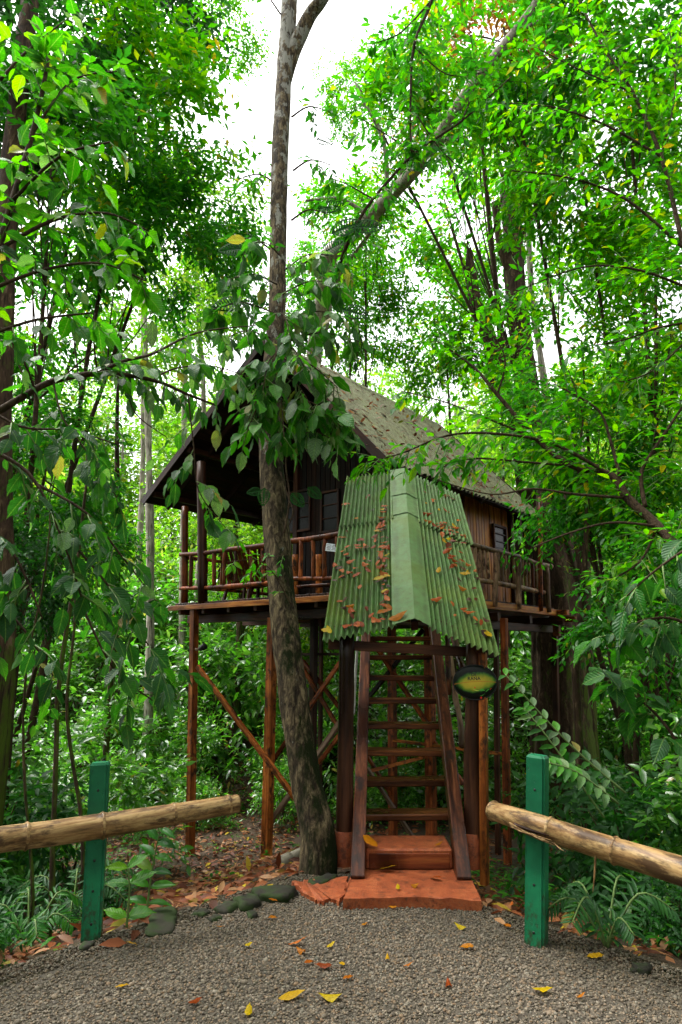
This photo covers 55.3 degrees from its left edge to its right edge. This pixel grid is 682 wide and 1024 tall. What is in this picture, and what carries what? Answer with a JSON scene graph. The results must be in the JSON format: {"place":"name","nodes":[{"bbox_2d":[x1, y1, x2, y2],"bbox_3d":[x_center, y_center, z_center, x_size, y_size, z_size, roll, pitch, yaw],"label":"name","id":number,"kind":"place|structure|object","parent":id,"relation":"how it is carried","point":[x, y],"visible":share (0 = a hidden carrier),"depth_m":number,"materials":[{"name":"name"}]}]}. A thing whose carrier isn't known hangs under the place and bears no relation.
{"place":"outdoors","nodes":[
{"label":"outdoors","id":0,"kind":"place"},
{"bbox_2d":[0,871,681,1023],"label":"gravel path","id":1,"kind":"structure","parent":0,"point":[400,999],"depth_m":3.20,"materials":[{"name":"grey gravel"}]},
{"bbox_2d":[292,876,347,905],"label":"path slab","id":2,"kind":"structure","parent":1,"relation":"on","point":[332,890],"depth_m":4.33,"materials":[{"name":"orange concrete"}]},
{"bbox_2d":[343,836,481,911],"bbox_3d":[0.454,2.513,4.549,0.884,0.236,0.962,0,-12,0],"label":"concrete step","id":3,"kind":"object","parent":1,"relation":"on","point":[421,860],"visible":0.81,"depth_m":4.43,"materials":[{"name":"orange concrete"}]},
{"bbox_2d":[350,619,471,879],"bbox_3d":[0.599,1.762,6.279,0.851,2.420,3.339,-1,-12,4],"label":"ladder","id":4,"kind":"object","parent":3,"relation":"on","point":[452,813],"visible":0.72,"depth_m":5.47,"materials":[{"name":"brown wood"}]},
{"bbox_2d":[0,549,681,986],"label":"ground","id":5,"kind":"structure","parent":0,"point":[236,833],"depth_m":11.38,"materials":[{"name":"soil"}]},
{"bbox_2d":[0,0,38,825],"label":"dark tree","id":6,"kind":"object","parent":5,"relation":"on","point":[7,561],"visible":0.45,"depth_m":6.83,"materials":[{"name":"brown plant"}]},
{"bbox_2d":[22,514,50,943],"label":"slim tree","id":7,"kind":"object","parent":5,"relation":"on","point":[32,897],"visible":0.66,"depth_m":4.73,"materials":[{"name":"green plant"}]},
{"bbox_2d":[0,883,81,946],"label":"fern","id":8,"kind":"object","parent":5,"relation":"on","point":[38,931],"visible":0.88,"depth_m":4.41,"materials":[{"name":"green plant"}]},
{"bbox_2d":[0,712,81,901],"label":"forest shrub","id":9,"kind":"object","parent":5,"relation":"on","point":[16,760],"visible":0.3,"depth_m":8.31,"materials":[{"name":"green plant"}]},
{"bbox_2d":[0,763,88,947],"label":"forest shrub","id":10,"kind":"object","parent":5,"relation":"on","point":[14,814],"visible":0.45,"depth_m":6.95,"materials":[{"name":"green plant"}]},
{"bbox_2d":[6,306,95,873],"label":"forest tree","id":11,"kind":"object","parent":5,"relation":"on","point":[18,391],"visible":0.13,"depth_m":11.01,"materials":[{"name":"green plant"}]},
{"bbox_2d":[13,505,117,655],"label":"forest tree","id":12,"kind":"object","parent":5,"relation":"on","point":[52,604],"visible":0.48,"depth_m":7.35,"materials":[{"name":"green plant"}]},
{"bbox_2d":[45,455,87,940],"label":"slim tree","id":13,"kind":"object","parent":5,"relation":"on","point":[52,881],"visible":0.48,"depth_m":4.91,"materials":[{"name":"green plant"}]},
{"bbox_2d":[3,859,137,933],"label":"fern","id":14,"kind":"object","parent":5,"relation":"on","point":[46,891],"visible":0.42,"depth_m":4.85,"materials":[{"name":"green plant"}]},
{"bbox_2d":[65,599,84,913],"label":"slim tree","id":15,"kind":"object","parent":5,"relation":"on","point":[79,802],"visible":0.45,"depth_m":5.30,"materials":[{"name":"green plant"}]},
{"bbox_2d":[12,360,138,714],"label":"forest tree","id":16,"kind":"object","parent":5,"relation":"on","point":[78,499],"visible":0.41,"depth_m":9.09,"materials":[{"name":"green plant"}]},
{"bbox_2d":[13,637,143,764],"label":"forest shrub","id":17,"kind":"object","parent":5,"relation":"on","point":[76,671],"visible":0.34,"depth_m":16.32,"materials":[{"name":"green plant"}]},
{"bbox_2d":[0,0,157,232],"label":"forest tree","id":18,"kind":"object","parent":5,"relation":"on","point":[7,15],"visible":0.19,"depth_m":9.82,"materials":[{"name":"green plant"}]},
{"bbox_2d":[28,697,129,797],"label":"forest shrub","id":19,"kind":"object","parent":5,"relation":"on","point":[61,743],"visible":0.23,"depth_m":13.80,"materials":[{"name":"green plant"}]},
{"bbox_2d":[13,209,151,490],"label":"forest tree","id":20,"kind":"object","parent":5,"relation":"on","point":[62,344],"visible":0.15,"depth_m":11.70,"materials":[{"name":"green plant"}]},
{"bbox_2d":[0,0,167,373],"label":"broadleaf sapling","id":21,"kind":"object","parent":5,"relation":"on","point":[55,40],"visible":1,"depth_m":3.96,"materials":[{"name":"green plant"}]},
{"bbox_2d":[12,485,158,753],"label":"forest tree","id":22,"kind":"object","parent":5,"relation":"on","point":[123,548],"visible":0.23,"depth_m":10.31,"materials":[{"name":"green plant"}]},
{"bbox_2d":[17,553,159,727],"bbox_3d":[-7.104,4.021,18.438,4.532,5.898,5.377,0,-12,0],"label":"forest shrub","id":23,"kind":"object","parent":5,"relation":"on","point":[83,654],"visible":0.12,"depth_m":17.35,"materials":[{"name":"green plant"}]},
{"bbox_2d":[80,761,109,942],"bbox_3d":[-1.448,2.037,3.841,0.138,1.060,0.158,3,-12,-14],"label":"barrier post","id":24,"kind":"object","parent":5,"relation":"on","point":[94,874],"visible":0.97,"depth_m":3.79,"materials":[{"name":"green paint"}]},
{"bbox_2d":[0,794,240,852],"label":"bamboo rail","id":25,"kind":"object","parent":24,"relation":"on","point":[27,835],"visible":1,"depth_m":3.71,"materials":[{"name":"brown wood"}]},
{"bbox_2d":[5,672,196,902],"bbox_3d":[-3.706,4.200,9.588,2.864,3.595,2.927,-9,-15,37],"label":"forest shrub","id":26,"kind":"object","parent":5,"relation":"on","point":[128,800],"visible":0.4,"depth_m":9.81,"materials":[{"name":"green plant"}]},
{"bbox_2d":[0,22,203,890],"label":"forest tree","id":27,"kind":"object","parent":5,"relation":"on","point":[106,121],"visible":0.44,"depth_m":8.71,"materials":[{"name":"green plant"}]},
{"bbox_2d":[0,415,214,751],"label":"shade shrub","id":28,"kind":"object","parent":5,"relation":"on","point":[67,586],"visible":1,"depth_m":3.51,"materials":[{"name":"green plant"}]},
{"bbox_2d":[59,638,186,809],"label":"forest shrub","id":29,"kind":"object","parent":5,"relation":"on","point":[138,743],"visible":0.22,"depth_m":14.18,"materials":[{"name":"green plant"}]},
{"bbox_2d":[11,0,241,473],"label":"forest tree","id":30,"kind":"object","parent":5,"relation":"on","point":[163,6],"visible":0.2,"depth_m":11.17,"materials":[{"name":"green plant"}]},
{"bbox_2d":[58,368,194,529],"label":"background tree","id":31,"kind":"object","parent":5,"relation":"on","point":[104,421],"visible":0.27,"depth_m":29.74,"materials":[{"name":"green plant"}]},
{"bbox_2d":[104,854,158,927],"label":"seedling","id":32,"kind":"object","parent":5,"relation":"on","point":[140,911],"visible":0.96,"depth_m":3.92,"materials":[{"name":"green plant"}]},
{"bbox_2d":[0,310,269,552],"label":"arching tree","id":33,"kind":"object","parent":5,"relation":"on","point":[145,371],"visible":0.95,"depth_m":4.66,"materials":[{"name":"green plant"}]},
{"bbox_2d":[67,1,204,667],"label":"slim tree","id":34,"kind":"object","parent":5,"relation":"on","point":[140,525],"visible":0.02,"depth_m":20.69,"materials":[{"name":"grey plant"}]},
{"bbox_2d":[4,0,271,865],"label":"forest tree","id":35,"kind":"object","parent":5,"relation":"on","point":[185,54],"visible":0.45,"depth_m":9.81,"materials":[{"name":"green plant"}]},
{"bbox_2d":[17,0,274,517],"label":"forest tree","id":36,"kind":"object","parent":5,"relation":"on","point":[242,66],"visible":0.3,"depth_m":14.87,"materials":[{"name":"green plant"}]},
{"bbox_2d":[27,104,269,596],"bbox_3d":[-3.190,-0.424,10.297,4.348,11.956,3.407,-9,-15,37],"label":"forest tree","id":37,"kind":"object","parent":5,"relation":"on","point":[206,249],"visible":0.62,"depth_m":10.25,"materials":[{"name":"green plant"}]},
{"bbox_2d":[77,636,222,780],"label":"forest shrub","id":38,"kind":"object","parent":5,"relation":"on","point":[123,712],"visible":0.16,"depth_m":15.45,"materials":[{"name":"green plant"}]},
{"bbox_2d":[125,827,175,916],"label":"seedling","id":39,"kind":"object","parent":5,"relation":"on","point":[145,863],"visible":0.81,"depth_m":4.06,"materials":[{"name":"green plant"}]},
{"bbox_2d":[76,317,229,534],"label":"background tree","id":40,"kind":"object","parent":5,"relation":"on","point":[175,385],"visible":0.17,"depth_m":37.01,"materials":[{"name":"green plant"}]},
{"bbox_2d":[66,147,248,793],"bbox_3d":[-4.790,-1.139,15.665,4.879,15.684,5.790,7,-14,-31],"label":"slim tree","id":41,"kind":"object","parent":5,"relation":"on","point":[166,338],"visible":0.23,"depth_m":15.80,"materials":[{"name":"green plant"}]},
{"bbox_2d":[82,543,235,719],"bbox_3d":[-5.352,3.866,19.029,4.209,6.022,5.234,0,-12,0],"label":"forest shrub","id":42,"kind":"object","parent":5,"relation":"on","point":[158,595],"visible":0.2,"depth_m":18.58,"materials":[{"name":"green plant"}]},
{"bbox_2d":[145,906,177,936],"bbox_3d":[-1.075,2.459,3.904,0.176,0.045,0.449,2,-12,-8],"label":"stone","id":43,"kind":"object","parent":5,"relation":"on","point":[163,920],"visible":0.95,"depth_m":3.86,"materials":[{"name":"stone"}]},
{"bbox_2d":[136,691,246,804],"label":"forest shrub","id":44,"kind":"object","parent":5,"relation":"on","point":[207,737],"visible":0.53,"depth_m":13.76,"materials":[{"name":"green plant"}]},
{"bbox_2d":[126,390,263,748],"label":"slim tree","id":45,"kind":"object","parent":5,"relation":"on","point":[239,633],"visible":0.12,"depth_m":16.63,"materials":[{"name":"green plant"}]},
{"bbox_2d":[125,550,264,706],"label":"forest shrub","id":46,"kind":"object","parent":5,"relation":"on","point":[174,585],"visible":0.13,"depth_m":18.58,"materials":[{"name":"green plant"}]},
{"bbox_2d":[156,773,240,831],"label":"forest shrub","id":47,"kind":"object","parent":5,"relation":"on","point":[183,799],"visible":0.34,"depth_m":12.21,"materials":[{"name":"green plant"}]},
{"bbox_2d":[121,139,290,713],"bbox_3d":[-4.699,-2.681,19.163,5.324,17.098,5.756,4,-13,-19],"label":"slim tree","id":48,"kind":"object","parent":5,"relation":"on","point":[181,639],"visible":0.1,"depth_m":19.37,"materials":[{"name":"green plant"}]},
{"bbox_2d":[137,594,281,785],"bbox_3d":[-3.109,4.361,16.167,4.248,5.196,3.725,0,-12,0],"label":"forest shrub","id":49,"kind":"object","parent":5,"relation":"on","point":[213,636],"visible":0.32,"depth_m":15.81,"materials":[{"name":"green plant"}]},
{"bbox_2d":[205,590,356,779],"bbox_3d":[-1.430,4.081,15.781,3.912,5.846,3.999,6,-14,-28],"label":"forest shrub","id":50,"kind":"object","parent":5,"relation":"on","point":[254,677],"visible":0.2,"depth_m":15.00,"materials":[{"name":"green plant"}]},
{"bbox_2d":[217,0,346,876],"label":"leaning tree","id":51,"kind":"object","parent":5,"relation":"on","point":[318,856],"visible":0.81,"depth_m":5.67,"materials":[{"name":"brown plant"}]},
{"bbox_2d":[201,136,383,533],"bbox_3d":[-0.439,-2.085,6.187,1.787,4.673,1.362,0,-12,0],"label":"climbing vine","id":52,"kind":"object","parent":51,"relation":"attached to","point":[303,418],"visible":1,"depth_m":5.73,"materials":[{"name":"green plant"}]},
{"bbox_2d":[318,0,511,292],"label":"canopy creeper","id":53,"kind":"object","parent":51,"relation":"hanging from","point":[411,148],"visible":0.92,"depth_m":7.28,"materials":[{"name":"green plant"}]},
{"bbox_2d":[243,753,326,832],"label":"forest shrub","id":54,"kind":"object","parent":5,"relation":"on","point":[284,771],"visible":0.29,"depth_m":12.36,"materials":[{"name":"green plant"}]},
{"bbox_2d":[238,702,336,807],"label":"forest shrub","id":55,"kind":"object","parent":5,"relation":"on","point":[254,776],"visible":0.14,"depth_m":13.76,"materials":[{"name":"green plant"}]},
{"bbox_2d":[196,503,382,783],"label":"slim tree","id":56,"kind":"object","parent":5,"relation":"on","point":[305,643],"visible":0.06,"depth_m":14.82,"materials":[{"name":"green plant"}]},
{"bbox_2d":[286,213,390,702],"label":"forest tree","id":57,"kind":"object","parent":5,"relation":"on","point":[302,248],"visible":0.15,"depth_m":19.79,"materials":[{"name":"green plant"}]},
{"bbox_2d":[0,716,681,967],"bbox_3d":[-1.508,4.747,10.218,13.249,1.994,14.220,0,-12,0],"label":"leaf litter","id":58,"kind":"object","parent":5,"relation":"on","point":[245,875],"visible":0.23,"depth_m":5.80,"materials":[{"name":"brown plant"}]},
{"bbox_2d":[257,668,424,822],"bbox_3d":[-0.061,4.998,13.791,3.481,3.977,2.849,0,-12,0],"label":"forest shrub","id":59,"kind":"object","parent":5,"relation":"on","point":[330,725],"visible":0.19,"depth_m":13.42,"materials":[{"name":"green plant"}]},
{"bbox_2d":[6,709,681,956],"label":"ground cover","id":60,"kind":"object","parent":5,"relation":"on","point":[504,893],"visible":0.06,"depth_m":7.10,"materials":[{"name":"green plant"}]},
{"bbox_2d":[267,242,429,381],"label":"forest tree","id":61,"kind":"object","parent":5,"relation":"on","point":[378,353],"visible":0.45,"depth_m":18.10,"materials":[{"name":"green plant"}]},
{"bbox_2d":[289,151,427,775],"bbox_3d":[0.419,-1.620,16.067,3.554,15.923,4.166,0,-12,0],"label":"forest tree","id":62,"kind":"object","parent":5,"relation":"on","point":[379,263],"visible":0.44,"depth_m":16.84,"materials":[{"name":"green plant"}]},
{"bbox_2d":[141,340,576,865],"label":"tree house","id":63,"kind":"structure","parent":5,"relation":"on","point":[314,526],"depth_m":11.48,"materials":[{"name":"brown wood"}]},
{"bbox_2d":[320,488,339,533],"bbox_3d":[-0.203,-0.013,11.826,0.374,0.788,0.317,0,-12,0],"label":"window","id":64,"kind":"structure","parent":63,"relation":"in","point":[330,500],"depth_m":11.84,"materials":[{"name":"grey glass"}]},
{"bbox_2d":[306,317,460,439],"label":"background tree","id":65,"kind":"object","parent":5,"relation":"on","point":[385,377],"visible":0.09,"depth_m":28.53,"materials":[{"name":"green plant"}]},
{"bbox_2d":[322,468,499,885],"bbox_3d":[0.665,1.087,6.538,1.433,3.994,2.999,-1,-12,5],"label":"stair canopy","id":66,"kind":"object","parent":5,"relation":"on","point":[416,581],"visible":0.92,"depth_m":5.62,"materials":[{"name":"metal"}]},
{"bbox_2d":[453,664,496,699],"bbox_3d":[1.051,1.335,5.103,0.345,0.273,0.036,-1,-12,6],"label":"oval sign","id":67,"kind":"object","parent":66,"relation":"attached to","point":[474,682],"visible":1,"depth_m":5.09,"materials":[{"name":"paint"}]},
{"bbox_2d":[357,628,464,768],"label":"forest shrub","id":68,"kind":"object","parent":5,"relation":"on","point":[382,690],"visible":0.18,"depth_m":16.37,"materials":[{"name":"green plant"}]},
{"bbox_2d":[371,685,462,806],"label":"forest shrub","id":69,"kind":"object","parent":5,"relation":"on","point":[404,731],"visible":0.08,"depth_m":14.07,"materials":[{"name":"green plant"}]},
{"bbox_2d":[298,0,580,743],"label":"pale limbed tree","id":70,"kind":"object","parent":5,"relation":"on","point":[507,42],"visible":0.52,"depth_m":11.87,"materials":[{"name":"green plant"}]},
{"bbox_2d":[385,380,526,485],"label":"background tree","id":71,"kind":"object","parent":5,"relation":"on","point":[475,427],"visible":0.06,"depth_m":28.68,"materials":[{"name":"green plant"}]},
{"bbox_2d":[376,219,546,766],"bbox_3d":[3.004,-0.707,16.510,4.119,13.832,4.946,6,-13,-25],"label":"forest tree","id":72,"kind":"object","parent":5,"relation":"on","point":[445,361],"visible":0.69,"depth_m":17.08,"materials":[{"name":"green plant"}]},
{"bbox_2d":[403,683,525,811],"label":"forest shrub","id":73,"kind":"object","parent":5,"relation":"on","point":[441,789],"visible":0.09,"depth_m":13.53,"materials":[{"name":"green plant"}]},
{"bbox_2d":[385,134,587,746],"bbox_3d":[4.327,-2.352,17.335,5.512,16.736,5.662,-10,-16,40],"label":"forest tree","id":74,"kind":"object","parent":5,"relation":"on","point":[437,230],"visible":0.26,"depth_m":18.02,"materials":[{"name":"green plant"}]},
{"bbox_2d":[387,0,589,521],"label":"rusty tree","id":75,"kind":"object","parent":5,"relation":"on","point":[491,247],"visible":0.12,"depth_m":15.16,"materials":[{"name":"green plant"}]},
{"bbox_2d":[309,36,681,733],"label":"forest tree","id":76,"kind":"object","parent":5,"relation":"on","point":[349,68],"visible":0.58,"depth_m":13.25,"materials":[{"name":"green plant"}]},
{"bbox_2d":[345,0,654,839],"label":"forest tree","id":77,"kind":"object","parent":5,"relation":"on","point":[397,68],"visible":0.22,"depth_m":12.45,"materials":[{"name":"green plant"}]},
{"bbox_2d":[344,295,681,611],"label":"leaning sapling","id":78,"kind":"object","parent":5,"relation":"on","point":[556,462],"visible":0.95,"depth_m":5.73,"materials":[{"name":"green plant"}]},
{"bbox_2d":[363,0,666,771],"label":"forest tree","id":79,"kind":"object","parent":5,"relation":"on","point":[620,16],"visible":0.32,"depth_m":11.63,"materials":[{"name":"green plant"}]},
{"bbox_2d":[443,152,604,825],"bbox_3d":[4.663,-2.463,15.475,2.918,18.600,2.822,6,-13,-27],"label":"mossy tree","id":80,"kind":"object","parent":5,"relation":"on","point":[561,582],"visible":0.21,"depth_m":13.53,"materials":[{"name":"brown plant"}]},
{"bbox_2d":[444,20,610,433],"bbox_3d":[5.713,-4.497,18.424,4.879,21.432,5.790,7,-14,-31],"label":"slim tree","id":81,"kind":"object","parent":5,"relation":"on","point":[540,357],"visible":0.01,"depth_m":18.84,"materials":[{"name":"green plant"}]},
{"bbox_2d":[450,641,618,779],"bbox_3d":[4.537,5.195,15.973,4.171,4.308,3.690,0,-12,0],"label":"forest shrub","id":82,"kind":"object","parent":5,"relation":"on","point":[528,691],"visible":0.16,"depth_m":15.65,"materials":[{"name":"green plant"}]},
{"bbox_2d":[524,753,548,947],"bbox_3d":[1.118,1.978,3.715,0.173,1.126,0.161,-7,-14,31],"label":"barrier post","id":83,"kind":"object","parent":5,"relation":"on","point":[536,864],"visible":0.77,"depth_m":3.67,"materials":[{"name":"green paint"}]},
{"bbox_2d":[485,800,681,889],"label":"bamboo rail","id":84,"kind":"object","parent":83,"relation":"attached to","point":[666,866],"visible":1,"depth_m":3.39,"materials":[{"name":"brown wood"}]},
{"bbox_2d":[498,668,625,817],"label":"frond plant","id":85,"kind":"object","parent":5,"relation":"on","point":[568,769],"visible":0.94,"depth_m":4.25,"materials":[{"name":"green plant"}]},
{"bbox_2d":[446,45,681,848],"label":"forest tree","id":86,"kind":"object","parent":5,"relation":"on","point":[544,212],"visible":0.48,"depth_m":10.55,"materials":[{"name":"green plant"}]},
{"bbox_2d":[454,252,681,792],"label":"forest tree","id":87,"kind":"object","parent":5,"relation":"on","point":[538,314],"visible":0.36,"depth_m":11.57,"materials":[{"name":"green plant"}]},
{"bbox_2d":[463,0,681,426],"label":"fine leaved tree","id":88,"kind":"object","parent":5,"relation":"on","point":[593,37],"visible":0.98,"depth_m":7.14,"materials":[{"name":"green plant"}]},
{"bbox_2d":[477,0,681,776],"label":"forest tree","id":89,"kind":"object","parent":5,"relation":"on","point":[570,90],"visible":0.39,"depth_m":10.24,"materials":[{"name":"green plant"}]},
{"bbox_2d":[477,352,681,872],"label":"slim tree","id":90,"kind":"object","parent":5,"relation":"on","point":[560,526],"visible":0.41,"depth_m":9.79,"materials":[{"name":"green plant"}]},
{"bbox_2d":[563,431,601,783],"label":"mossy tree","id":91,"kind":"object","parent":5,"relation":"on","point":[592,687],"visible":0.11,"depth_m":14.74,"materials":[{"name":"brown plant"}]},
{"bbox_2d":[490,744,681,943],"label":"forest shrub","id":92,"kind":"object","parent":5,"relation":"on","point":[587,862],"visible":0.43,"depth_m":5.70,"materials":[{"name":"green plant"}]},
{"bbox_2d":[509,341,681,840],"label":"forest tree","id":93,"kind":"object","parent":5,"relation":"on","point":[600,506],"visible":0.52,"depth_m":9.46,"materials":[{"name":"green plant"}]},
{"bbox_2d":[547,869,679,949],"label":"fern","id":94,"kind":"object","parent":5,"relation":"on","point":[620,925],"visible":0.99,"depth_m":3.58,"materials":[{"name":"green plant"}]},
{"bbox_2d":[548,509,681,822],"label":"forest tree","id":95,"kind":"object","parent":5,"relation":"on","point":[668,669],"visible":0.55,"depth_m":8.35,"materials":[{"name":"green plant"}]},
{"bbox_2d":[549,743,681,931],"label":"forest shrub","id":96,"kind":"object","parent":5,"relation":"on","point":[625,784],"visible":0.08,"depth_m":7.92,"materials":[{"name":"green plant"}]},
{"bbox_2d":[558,446,681,643],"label":"forest tree","id":97,"kind":"object","parent":5,"relation":"on","point":[617,595],"visible":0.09,"depth_m":10.81,"materials":[{"name":"green plant"}]},
{"bbox_2d":[569,173,681,846],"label":"forest tree","id":98,"kind":"object","parent":5,"relation":"on","point":[654,293],"visible":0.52,"depth_m":9.56,"materials":[{"name":"green plant"}]},
{"bbox_2d":[573,539,681,766],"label":"drooping shrub","id":99,"kind":"object","parent":5,"relation":"on","point":[619,691],"visible":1,"depth_m":3.96,"materials":[{"name":"green plant"}]},
{"bbox_2d":[597,693,675,794],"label":"forest shrub","id":100,"kind":"object","parent":5,"relation":"on","point":[616,737],"visible":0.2,"depth_m":14.97,"materials":[{"name":"green plant"}]},
{"bbox_2d":[595,753,681,932],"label":"forest shrub","id":101,"kind":"object","parent":5,"relation":"on","point":[657,816],"visible":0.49,"depth_m":5.35,"materials":[{"name":"green plant"}]},
{"bbox_2d":[612,675,681,911],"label":"forest shrub","id":102,"kind":"object","parent":5,"relation":"on","point":[658,727],"visible":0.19,"depth_m":6.86,"materials":[{"name":"green plant"}]},
{"bbox_2d":[621,871,681,956],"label":"forest shrub","id":103,"kind":"object","parent":5,"relation":"on","point":[649,882],"visible":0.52,"depth_m":4.33,"materials":[{"name":"green plant"}]},
{"bbox_2d":[1,0,681,543],"label":"sky","id":104,"kind":"structure","parent":0,"point":[334,28],"materials":[{"name":"white"}]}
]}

